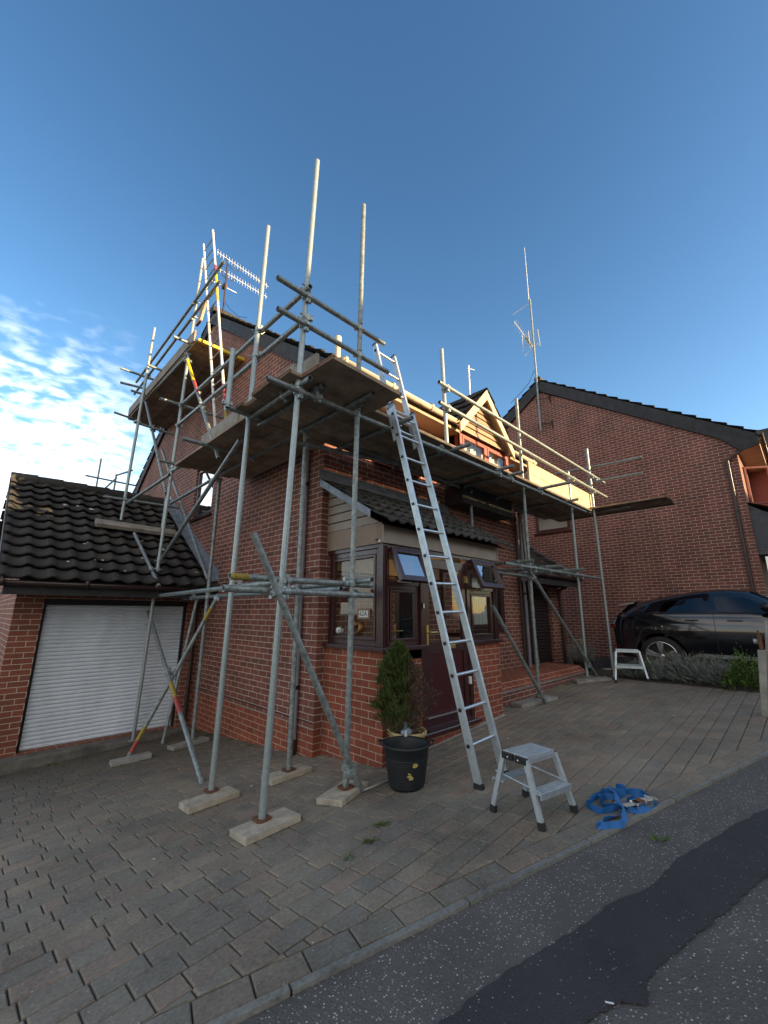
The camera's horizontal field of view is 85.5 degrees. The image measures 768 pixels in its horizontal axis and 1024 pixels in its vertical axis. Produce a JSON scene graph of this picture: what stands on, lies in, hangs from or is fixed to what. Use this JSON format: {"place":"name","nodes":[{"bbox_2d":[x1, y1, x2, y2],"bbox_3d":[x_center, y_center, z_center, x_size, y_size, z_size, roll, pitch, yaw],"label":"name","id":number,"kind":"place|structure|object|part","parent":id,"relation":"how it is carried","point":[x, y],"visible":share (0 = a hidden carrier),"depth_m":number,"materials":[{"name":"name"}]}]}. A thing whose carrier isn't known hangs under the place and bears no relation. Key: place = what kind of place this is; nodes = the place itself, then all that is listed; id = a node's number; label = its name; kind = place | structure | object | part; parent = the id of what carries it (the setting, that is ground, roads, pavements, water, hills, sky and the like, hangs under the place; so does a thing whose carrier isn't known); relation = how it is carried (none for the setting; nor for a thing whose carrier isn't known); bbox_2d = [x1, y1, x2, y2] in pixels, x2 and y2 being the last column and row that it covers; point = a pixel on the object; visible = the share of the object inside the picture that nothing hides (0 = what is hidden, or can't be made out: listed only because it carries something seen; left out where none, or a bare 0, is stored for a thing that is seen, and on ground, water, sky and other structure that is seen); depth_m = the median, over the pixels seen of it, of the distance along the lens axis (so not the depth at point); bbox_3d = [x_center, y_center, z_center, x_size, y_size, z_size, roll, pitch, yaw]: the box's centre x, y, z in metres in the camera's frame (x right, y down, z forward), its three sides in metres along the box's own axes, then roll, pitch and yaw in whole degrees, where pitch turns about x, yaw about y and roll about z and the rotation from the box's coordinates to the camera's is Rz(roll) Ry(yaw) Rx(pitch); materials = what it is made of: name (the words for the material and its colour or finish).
{"place":"outdoors","nodes":[
{"label":"outdoors","id":0,"kind":"place"},
{"bbox_2d":[0,657,767,1023],"bbox_3d":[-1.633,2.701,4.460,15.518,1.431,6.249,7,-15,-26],"label":"paving","id":1,"kind":"structure","parent":0,"point":[446,837],"depth_m":2.77,"materials":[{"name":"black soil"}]},
{"bbox_2d":[109,751,151,766],"bbox_3d":[-3.236,3.157,5.313,0.440,0.092,0.220,10,-17,-36],"label":"sole board","id":2,"kind":"object","parent":1,"relation":"on","point":[129,759],"visible":1,"depth_m":5.26,"materials":[{"name":"grey wood"}]},
{"bbox_2d":[167,736,208,750],"bbox_3d":[-2.753,3.257,5.854,0.200,0.087,0.500,-11,-18,40],"label":"sole board","id":3,"kind":"object","parent":1,"relation":"on","point":[180,745],"visible":0.94,"depth_m":5.77,"materials":[{"name":"grey wood"}]},
{"bbox_2d":[179,785,239,814],"bbox_3d":[-1.543,2.544,3.681,0.440,0.091,0.240,12,-18,-41],"label":"sole board","id":4,"kind":"object","parent":1,"relation":"on","point":[203,801],"visible":1,"depth_m":3.62,"materials":[{"name":"brown wood"}]},
{"bbox_2d":[229,807,300,846],"bbox_3d":[-0.870,2.308,3.063,0.444,0.092,0.258,13,-19,-43],"label":"sole board","id":5,"kind":"object","parent":1,"relation":"on","point":[248,833],"visible":0.97,"depth_m":3.00,"materials":[{"name":"brown wood"}]},
{"bbox_2d":[261,763,311,785],"bbox_3d":[-0.969,2.615,4.149,0.440,0.091,0.230,12,-18,-40],"label":"sole board","id":6,"kind":"object","parent":1,"relation":"on","point":[277,777],"visible":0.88,"depth_m":4.09,"materials":[{"name":"brown wood"}]},
{"bbox_2d":[316,780,367,806],"bbox_3d":[-0.348,2.385,3.534,0.250,0.081,0.420,-7,-15,26],"label":"sole board","id":7,"kind":"object","parent":1,"relation":"on","point":[334,796],"visible":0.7,"depth_m":3.42,"materials":[{"name":"brown wood"}]},
{"bbox_2d":[39,683,670,860],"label":"weeds","id":8,"kind":"object","parent":1,"relation":"on","point":[387,824],"visible":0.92,"depth_m":2.74,"materials":[{"name":"green plant"}]},
{"bbox_2d":[363,779,387,791],"bbox_3d":[-0.044,2.416,3.698,0.083,0.043,0.449,-12,-18,40],"label":"hose","id":9,"kind":"object","parent":1,"relation":"on","point":[375,785],"visible":0.57,"depth_m":3.64,"materials":[{"name":"grey plastic"}]},
{"bbox_2d":[11,680,754,1003],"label":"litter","id":10,"kind":"object","parent":1,"relation":"on","point":[440,772],"visible":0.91,"depth_m":5.26,"materials":[{"name":"white plant"}]},
{"bbox_2d":[103,159,674,823],"bbox_3d":[-0.368,-0.337,9.238,9.295,8.774,9.762,13,-19,-43],"label":"scaffolding","id":11,"kind":"object","parent":1,"relation":"on","point":[297,409],"visible":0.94,"depth_m":5.42,"materials":[{"name":"silver metal"}]},
{"bbox_2d":[203,229,226,425],"bbox_3d":[-3.019,-3.247,7.364,0.044,5.344,2.290,13,-19,-43],"label":"pole ladder","id":12,"kind":"object","parent":11,"relation":"on","point":[219,338],"visible":0.82,"depth_m":7.29,"materials":[{"name":"white metal"}]},
{"bbox_2d":[378,736,434,792],"bbox_3d":[0.197,2.196,3.644,0.418,0.364,0.416,13,-19,-43],"label":"bucket","id":13,"kind":"object","parent":1,"relation":"on","point":[406,757],"visible":1,"depth_m":3.51,"materials":[{"name":"black plastic"}]},
{"bbox_2d":[387,726,426,737],"bbox_3d":[0.226,2.302,4.025,0.390,0.362,0.390,13,-19,-43],"label":"plant pot","id":14,"kind":"object","parent":13,"relation":"in","point":[419,734],"visible":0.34,"depth_m":3.98,"materials":[{"name":"ceramic"}]},
{"bbox_2d":[366,639,443,735],"bbox_3d":[0.183,1.733,4.133,0.750,0.919,0.688,13,-19,-43],"label":"conifer","id":15,"kind":"object","parent":14,"relation":"on","point":[393,663],"visible":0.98,"depth_m":4.03,"materials":[{"name":"green plant"}]},
{"bbox_2d":[401,722,411,736],"bbox_3d":[0.208,2.051,3.920,0.144,0.145,0.108,13,-19,-43],"label":"ornament","id":16,"kind":"object","parent":14,"relation":"on","point":[405,731],"visible":0.9,"depth_m":3.89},
{"bbox_2d":[372,342,508,790],"bbox_3d":[0.468,0.118,4.379,1.279,4.637,0.426,-9,-17,34],"label":"extension ladder","id":17,"kind":"object","parent":1,"relation":"on","point":[416,441],"visible":0.9,"depth_m":4.13,"materials":[{"name":"metal"}]},
{"bbox_2d":[490,743,578,831],"bbox_3d":[1.047,1.927,2.961,0.395,0.429,0.454,9,-16,-33],"label":"step stool","id":18,"kind":"object","parent":1,"relation":"on","point":[527,755],"visible":1,"depth_m":2.93,"materials":[{"name":"metal"}]},
{"bbox_2d":[511,695,557,707],"bbox_3d":[2.298,2.891,6.350,0.720,0.120,0.250,6,-15,-24],"label":"sole board","id":19,"kind":"object","parent":1,"relation":"on","point":[527,702],"visible":0.94,"depth_m":6.26,"materials":[{"name":"grey wood"}]},
{"bbox_2d":[573,639,582,659],"bbox_3d":[4.323,3.165,9.210,0.600,0.670,0.040,13,-19,-43],"label":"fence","id":20,"kind":"object","parent":1,"relation":"on","point":[581,642],"visible":0.36,"depth_m":9.23,"materials":[{"name":"grey wood"}]},
{"bbox_2d":[572,676,611,683],"bbox_3d":[3.823,3.097,7.656,0.620,0.115,0.240,0,-14,1],"label":"sole board","id":21,"kind":"object","parent":1,"relation":"on","point":[590,680],"visible":1,"depth_m":7.55,"materials":[{"name":"grey wood"}]},
{"bbox_2d":[586,783,657,829],"bbox_3d":[1.575,1.994,2.853,0.650,0.115,0.368,8,-16,-28],"label":"ratchet strap","id":22,"kind":"object","parent":1,"relation":"on","point":[640,801],"visible":1,"depth_m":2.81,"materials":[{"name":"blue fabric"}]},
{"bbox_2d":[613,649,649,682],"bbox_3d":[4.360,2.742,7.406,0.535,0.564,0.404,-6,-15,23],"label":"step stool","id":23,"kind":"object","parent":1,"relation":"on","point":[640,665],"visible":0.96,"depth_m":7.36,"materials":[{"name":"metal"}]},
{"bbox_2d":[584,669,759,692],"bbox_3d":[4.741,2.910,7.364,2.220,0.360,3.600,13,-19,-43],"label":"flower bed","id":24,"kind":"object","parent":1,"relation":"on","point":[603,672],"visible":0.24,"depth_m":6.88,"materials":[{"name":"soil"}]},
{"bbox_2d":[566,624,597,670],"bbox_3d":[4.240,2.897,8.927,0.673,1.028,0.685,13,-19,-43],"label":"shrub","id":25,"kind":"object","parent":24,"relation":"on","point":[580,661],"visible":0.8,"depth_m":8.84,"materials":[{"name":"green"}]},
{"bbox_2d":[622,659,651,677],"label":"lavender bush","id":26,"kind":"object","parent":24,"relation":"on","point":[628,671],"visible":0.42,"depth_m":7.61,"materials":[{"name":"plant"}]},
{"bbox_2d":[636,660,652,678],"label":"leafy shrub","id":27,"kind":"object","parent":24,"relation":"on","point":[645,664],"visible":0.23,"depth_m":7.43,"materials":[{"name":"green plant"}]},
{"bbox_2d":[629,660,670,679],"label":"lavender bush","id":28,"kind":"object","parent":24,"relation":"on","point":[643,673],"visible":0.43,"depth_m":7.30,"materials":[{"name":"plant"}]},
{"bbox_2d":[636,648,669,665],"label":"garden shrub","id":29,"kind":"object","parent":24,"relation":"on","point":[653,658],"visible":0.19,"depth_m":7.85,"materials":[{"name":"green plant"}]},
{"bbox_2d":[648,656,695,680],"bbox_3d":[4.934,2.649,7.113,0.782,0.425,0.795,13,-19,-43],"label":"lavender bush","id":30,"kind":"object","parent":24,"relation":"on","point":[660,670],"visible":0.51,"depth_m":7.08,"materials":[{"name":"plant"}]},
{"bbox_2d":[655,650,709,666],"bbox_3d":[5.245,2.677,7.388,0.741,0.442,0.767,3,-14,-13],"label":"garden shrub","id":31,"kind":"object","parent":24,"relation":"on","point":[680,659],"visible":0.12,"depth_m":7.33,"materials":[{"name":"green plant"}]},
{"bbox_2d":[658,650,714,682],"bbox_3d":[4.983,2.530,6.862,0.824,0.503,0.778,13,-19,-43],"label":"lavender bush","id":32,"kind":"object","parent":24,"relation":"on","point":[680,670],"visible":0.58,"depth_m":6.84,"materials":[{"name":"plant"}]},
{"bbox_2d":[672,653,727,683],"bbox_3d":[5.100,2.451,6.567,0.810,0.488,0.779,2,-14,-7],"label":"lavender bush","id":33,"kind":"object","parent":24,"relation":"on","point":[693,673],"visible":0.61,"depth_m":6.54,"materials":[{"name":"plant"}]},
{"bbox_2d":[694,651,745,670],"bbox_3d":[5.487,2.505,6.803,0.773,0.440,0.763,13,-19,-43],"label":"garden shrub","id":34,"kind":"object","parent":24,"relation":"on","point":[716,660],"visible":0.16,"depth_m":6.81,"materials":[{"name":"green plant"}]},
{"bbox_2d":[695,658,748,687],"bbox_3d":[5.187,2.405,6.297,0.754,0.416,0.811,13,-19,-43],"label":"lavender bush","id":35,"kind":"object","parent":24,"relation":"on","point":[711,677],"visible":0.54,"depth_m":6.30,"materials":[{"name":"grey plant"}]},
{"bbox_2d":[721,642,759,691],"bbox_3d":[5.193,2.203,5.998,0.645,0.644,0.627,13,-19,-43],"label":"leafy shrub","id":36,"kind":"object","parent":24,"relation":"on","point":[748,675],"visible":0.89,"depth_m":5.93,"materials":[{"name":"green plant"}]},
{"bbox_2d":[753,621,767,716],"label":"gate post","id":37,"kind":"object","parent":1,"relation":"on","point":[763,667],"visible":0.97,"depth_m":4.64,"materials":[{"name":"grey wood"}]},
{"bbox_2d":[0,0,767,520],"label":"sky","id":38,"kind":"structure","parent":0,"point":[622,145],"materials":[{"name":"blue"}]},
{"bbox_2d":[238,756,767,1023],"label":"road","id":39,"kind":"structure","parent":0,"point":[716,972],"depth_m":1.76,"materials":[{"name":"grey asphalt"}]},
{"bbox_2d":[438,809,767,1023],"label":"road patch","id":40,"kind":"object","parent":39,"relation":"on","point":[619,950],"visible":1,"depth_m":1.73,"materials":[{"name":"black asphalt"}]},
{"bbox_3d":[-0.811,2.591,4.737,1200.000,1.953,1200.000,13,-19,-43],"label":"ground","id":41,"kind":"structure","parent":0,"visible":0},
{"bbox_2d":[0,472,219,775],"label":"garage","id":42,"kind":"structure","parent":41,"relation":"on","point":[74,609],"depth_m":6.47,"materials":[{"name":"brick"}]},
{"bbox_2d":[19,605,182,751],"bbox_3d":[-4.300,2.440,6.584,2.030,2.060,0.022,13,-19,-43],"label":"roller door","id":43,"kind":"structure","parent":42,"relation":"in","point":[85,684],"depth_m":6.43,"materials":[{"name":"white metal"}]},
{"bbox_2d":[95,518,176,536],"bbox_3d":[-4.604,0.305,7.789,1.357,0.204,0.220,13,-18,-42],"label":"timber plank","id":44,"kind":"object","parent":42,"relation":"on","point":[111,524],"visible":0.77,"depth_m":7.68,"materials":[{"name":"brown wood"}]},
{"bbox_2d":[125,306,584,768],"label":"brick house","id":45,"kind":"structure","parent":41,"relation":"on","point":[390,561],"depth_m":5.94,"materials":[{"name":"brick"}]},
{"bbox_2d":[85,458,134,489],"bbox_3d":[-8.324,-0.099,12.925,1.408,3.240,1.280,1,-14,-3],"label":"scaffolding","id":46,"kind":"object","parent":45,"relation":"attached to","point":[111,482],"visible":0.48,"depth_m":12.98,"materials":[{"name":"silver metal"}]},
{"bbox_2d":[189,471,213,522],"bbox_3d":[-3.499,-0.376,8.572,0.560,1.145,1.060,13,-19,-43],"label":"window","id":47,"kind":"structure","parent":45,"relation":"in","point":[204,509],"depth_m":8.48,"materials":[{"name":"brown"}]},
{"bbox_2d":[214,253,267,328],"bbox_3d":[-3.305,-5.045,9.986,1.421,2.700,0.843,13,-19,-43],"label":"aerial","id":48,"kind":"object","parent":45,"relation":"attached to","point":[224,286],"visible":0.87,"depth_m":10.12,"materials":[{"name":"silver metal"}]},
{"bbox_2d":[336,626,343,634],"bbox_3d":[-0.532,1.480,5.030,0.110,0.202,0.159,13,-19,-43],"label":"panda figurine","id":49,"kind":"object","parent":45,"relation":"on","point":[339,630],"visible":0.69,"depth_m":5.01,"materials":[{"name":"white ceramic"}]},
{"bbox_2d":[328,548,378,646],"bbox_3d":[-0.353,1.005,4.900,0.055,1.070,0.905,13,-19,-43],"label":"window","id":50,"kind":"structure","parent":45,"relation":"in","point":[373,553],"depth_m":4.86,"materials":[{"name":"brown wood"}]},
{"bbox_2d":[354,618,363,635],"bbox_3d":[-0.294,1.312,4.730,0.070,0.198,0.156,13,-19,-43],"label":"bronze ornament","id":51,"kind":"object","parent":45,"relation":"hanging from","point":[358,625],"visible":0.97,"depth_m":4.71,"materials":[{"name":"gold metal"}]},
{"bbox_2d":[357,609,369,618],"bbox_3d":[-0.233,1.157,4.721,0.010,0.116,0.210,13,-19,-43],"label":"house number sign","id":52,"kind":"object","parent":45,"relation":"attached to","point":[363,613],"visible":1,"depth_m":4.72,"materials":[{"name":"white"}]},
{"bbox_2d":[373,461,419,477],"bbox_3d":[0.043,-1.047,6.799,1.030,0.895,0.560,13,-19,-43],"label":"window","id":53,"kind":"structure","parent":45,"relation":"in","point":[375,462],"depth_m":6.39,"materials":[{"name":"brown glass"}]},
{"bbox_2d":[394,576,412,638],"bbox_3d":[0.398,1.815,6.195,0.750,2.000,0.110,13,-19,-43],"label":"inner door","id":54,"kind":"structure","parent":45,"relation":"in","point":[403,623],"depth_m":6.17,"materials":[{"name":"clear glass"}]},
{"bbox_2d":[388,548,419,646],"bbox_3d":[0.210,0.976,4.775,0.553,1.070,0.060,13,-19,-43],"label":"window","id":55,"kind":"structure","parent":45,"relation":"in","point":[393,586],"depth_m":4.77,"materials":[{"name":"brown wood"}]},
{"bbox_2d":[424,559,479,734],"bbox_3d":[0.819,1.599,5.191,1.080,1.970,0.119,13,-19,-43],"label":"front door","id":56,"kind":"structure","parent":45,"relation":"in","point":[446,714],"depth_m":5.04,"materials":[{"name":"brown wood"}]},
{"bbox_2d":[440,566,488,636],"bbox_3d":[1.259,1.387,6.456,0.045,1.070,0.905,13,-19,-43],"label":"window","id":57,"kind":"structure","parent":45,"relation":"in","point":[442,572],"depth_m":6.72,"materials":[{"name":"brown wood"}]},
{"bbox_2d":[467,365,473,394],"bbox_3d":[2.142,-2.687,10.075,0.203,1.890,0.049,6,-15,-24],"label":"aerial","id":58,"kind":"object","parent":45,"relation":"attached to","point":[468,368],"visible":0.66,"depth_m":10.18,"materials":[{"name":"white metal"}]},
{"bbox_2d":[443,431,508,470],"bbox_3d":[1.790,-0.834,8.012,1.820,0.905,0.560,13,-19,-43],"label":"window","id":59,"kind":"structure","parent":45,"relation":"in","point":[478,448],"depth_m":7.94,"materials":[{"name":"orange glass"}]},
{"bbox_2d":[468,560,494,639],"bbox_3d":[1.358,1.249,5.884,0.625,1.070,0.060,13,-19,-43],"label":"window","id":60,"kind":"structure","parent":45,"relation":"in","point":[477,592],"depth_m":5.89,"materials":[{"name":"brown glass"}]},
{"bbox_2d":[469,571,509,632],"bbox_3d":[1.797,1.714,7.932,1.300,1.075,0.560,13,-19,-43],"label":"window","id":61,"kind":"structure","parent":45,"relation":"in","point":[479,605],"depth_m":7.79,"materials":[{"name":"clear glass"}]},
{"bbox_2d":[206,750,767,1023],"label":"kerb","id":62,"kind":"structure","parent":41,"relation":"on","point":[260,1004],"depth_m":1.97,"materials":[{"name":"concrete"}]},
{"bbox_2d":[518,539,582,664],"bbox_3d":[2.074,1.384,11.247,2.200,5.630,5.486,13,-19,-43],"label":"porch","id":63,"kind":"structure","parent":41,"relation":"on","point":[550,635],"depth_m":9.66,"materials":[{"name":"brick"}]},
{"bbox_2d":[522,586,552,664],"bbox_3d":[3.400,2.593,9.320,1.450,1.780,0.015,13,-19,-43],"label":"door","id":64,"kind":"structure","parent":63,"relation":"in","point":[542,622],"depth_m":9.50,"materials":[{"name":"brown wood"}]},
{"bbox_2d":[502,376,767,657],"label":"brick house","id":65,"kind":"structure","parent":41,"relation":"on","point":[708,530],"depth_m":11.05,"materials":[{"name":"red brick"}]},
{"bbox_2d":[510,248,552,430],"bbox_3d":[4.711,-6.064,14.273,0.660,7.150,1.296,13,-19,-43],"label":"aerial","id":66,"kind":"object","parent":65,"relation":"attached to","point":[533,348],"visible":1,"depth_m":14.03,"materials":[{"name":"white metal"}]},
{"bbox_2d":[534,517,571,534],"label":"window","id":67,"kind":"structure","parent":65,"relation":"in","point":[547,526],"depth_m":13.04,"materials":[{"name":"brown glass"}]},
{"bbox_2d":[611,589,767,665],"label":"parked car","id":68,"kind":"object","parent":41,"relation":"on","point":[718,622],"visible":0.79,"depth_m":7.99,"materials":[{"name":"black paint"}]},
{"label":"window","id":69,"kind":"part","parent":68,"relation":"part of","materials":[{"name":"black glass"}]},
{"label":"window","id":70,"kind":"part","parent":68,"relation":"part of","materials":[{"name":"black glass"}]},
{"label":"window","id":71,"kind":"part","parent":68,"relation":"part of","materials":[{"name":"black glass"}]}
]}

